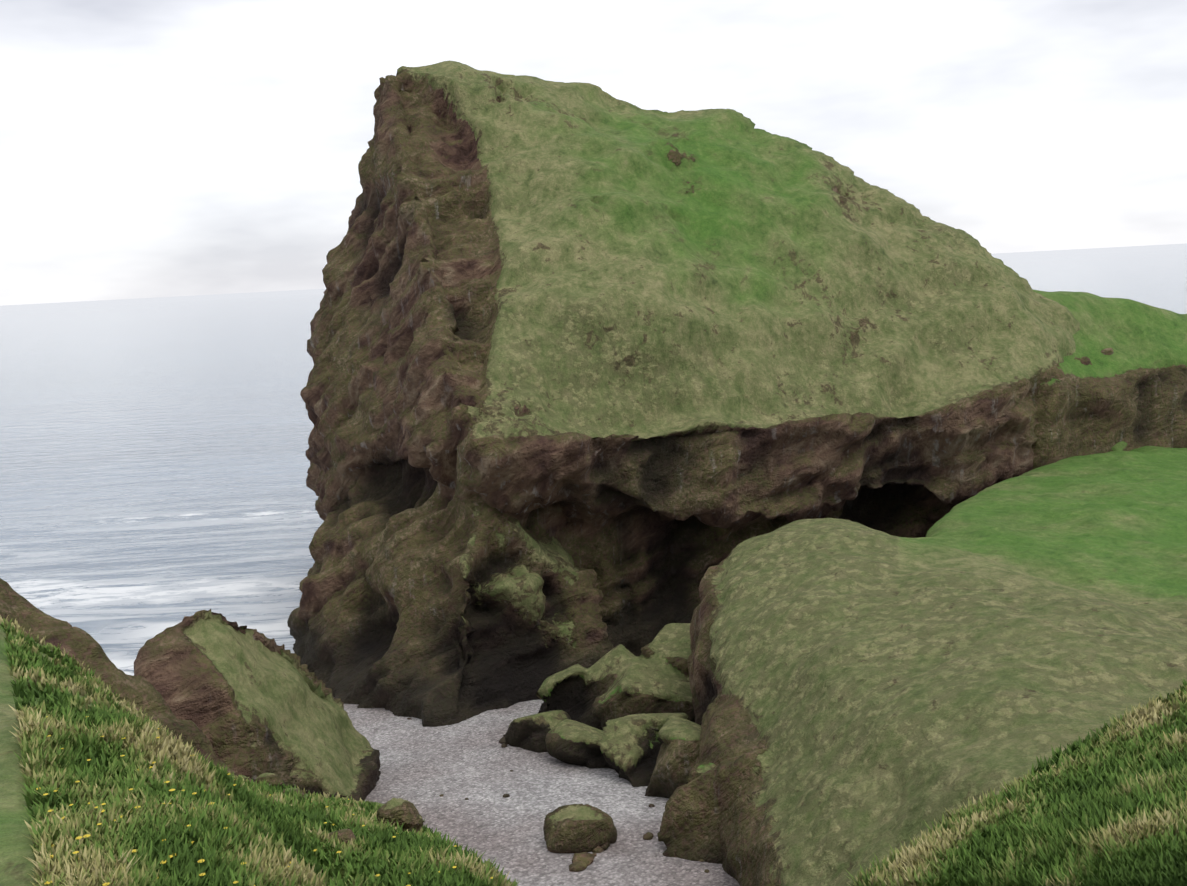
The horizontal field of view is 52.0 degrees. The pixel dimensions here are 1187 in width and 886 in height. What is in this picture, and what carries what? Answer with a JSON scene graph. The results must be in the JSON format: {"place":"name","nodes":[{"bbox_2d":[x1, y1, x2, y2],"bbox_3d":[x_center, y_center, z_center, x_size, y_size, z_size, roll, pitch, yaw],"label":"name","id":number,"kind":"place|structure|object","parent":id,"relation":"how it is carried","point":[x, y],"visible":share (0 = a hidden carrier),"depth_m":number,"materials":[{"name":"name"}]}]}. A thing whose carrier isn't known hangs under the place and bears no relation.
{"place":"outdoors","nodes":[
{"label":"outdoors","id":0,"kind":"place"},
{"bbox_2d":[0,578,237,776],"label":"ridge","id":1,"kind":"structure","parent":0,"point":[81,645],"depth_m":32.44,"materials":[{"name":"brown stone"}]},
{"bbox_2d":[0,625,383,885],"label":"ground","id":2,"kind":"structure","parent":0,"point":[16,866],"depth_m":14.39,"materials":[{"name":"green plant"}]},
{"bbox_2d":[0,615,519,885],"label":"grass tufts","id":3,"kind":"object","parent":2,"relation":"on","point":[261,832],"depth_m":16.33,"materials":[{"name":"green plant"}]},
{"bbox_2d":[253,773,283,786],"bbox_3d":[-8.672,9.005,32.441,0.755,0.436,0.541,-7,9,-24],"label":"rock","id":4,"kind":"object","parent":2,"relation":"on","point":[273,779],"visible":0.58,"depth_m":32.31,"materials":[{"name":"green stone"}]},
{"bbox_2d":[283,788,304,797],"bbox_3d":[-7.431,8.775,30.236,0.549,0.385,0.425,-3,8,-1],"label":"rock","id":5,"kind":"object","parent":2,"relation":"on","point":[297,789],"visible":0.27,"depth_m":30.18,"materials":[{"name":"green stone"}]},
{"bbox_2d":[323,829,355,843],"bbox_3d":[-4.019,6.252,19.141,0.556,0.342,0.348,-3,8,-1],"label":"stone","id":6,"kind":"object","parent":2,"relation":"on","point":[345,835],"visible":0.4,"depth_m":19.06,"materials":[{"name":"brown stone"}]},
{"bbox_2d":[376,798,424,833],"bbox_3d":[-4.202,8.120,26.388,0.850,0.973,0.965,5,11,45],"label":"lichen boulder","id":7,"kind":"object","parent":2,"relation":"on","point":[405,812],"visible":0.75,"depth_m":26.15,"materials":[{"name":"green stone"}]},
{"bbox_2d":[344,700,739,885],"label":"beach","id":8,"kind":"structure","parent":0,"point":[422,769],"depth_m":42.82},
{"bbox_2d":[134,609,380,800],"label":"outcrop","id":9,"kind":"object","parent":8,"relation":"on","point":[253,703],"visible":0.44,"depth_m":40.73,"materials":[{"name":"green plant"}]},
{"bbox_2d":[407,718,708,872],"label":"beach stones","id":10,"kind":"object","parent":8,"relation":"on","point":[582,861],"visible":0.31,"depth_m":36.51,"materials":[{"name":"stone"}]},
{"bbox_2d":[543,804,616,853],"bbox_3d":[-0.414,12.112,37.937,2.310,1.493,1.711,-3,8,-1],"label":"beach boulder","id":11,"kind":"object","parent":8,"relation":"on","point":[574,828],"visible":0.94,"depth_m":37.29,"materials":[{"name":"green stone"}]},
{"bbox_2d":[503,623,722,863],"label":"rocks","id":12,"kind":"object","parent":8,"relation":"on","point":[622,711],"visible":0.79,"depth_m":46.12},
{"bbox_2d":[0,243,1186,675],"bbox_3d":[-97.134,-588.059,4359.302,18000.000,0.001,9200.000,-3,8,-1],"label":"sea","id":13,"kind":"structure","parent":0,"point":[154,463],"depth_m":161.92,"materials":[{"name":"liquid"}]},
{"bbox_2d":[0,0,1186,305],"label":"sky","id":14,"kind":"structure","parent":0,"point":[149,148],"materials":[{"name":"white"}]},
{"bbox_2d":[287,60,1112,726],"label":"rock","id":15,"kind":"object","parent":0,"point":[595,374],"visible":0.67,"depth_m":62.49,"materials":[{"name":"green plant"}]},
{"bbox_2d":[687,446,1186,885],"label":"hill","id":16,"kind":"structure","parent":0,"point":[862,694],"depth_m":36.55,"materials":[{"name":"green plant"}]},
{"bbox_2d":[1032,289,1186,469],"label":"headland","id":17,"kind":"structure","parent":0,"point":[1131,391],"depth_m":70.05,"materials":[{"name":"green plant"}]},
{"bbox_2d":[1111,441,1129,450],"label":"rock","id":18,"kind":"object","parent":17,"relation":"on","point":[1121,446],"visible":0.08,"depth_m":68.72,"materials":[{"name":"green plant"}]},
{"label":"foreground ridge","id":19,"kind":"structure","parent":0,"visible":0},
{"bbox_2d":[846,679,1186,885],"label":"grass tufts","id":20,"kind":"object","parent":19,"relation":"on","point":[1106,805],"visible":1,"depth_m":17.56,"materials":[{"name":"green plant"}]}
]}

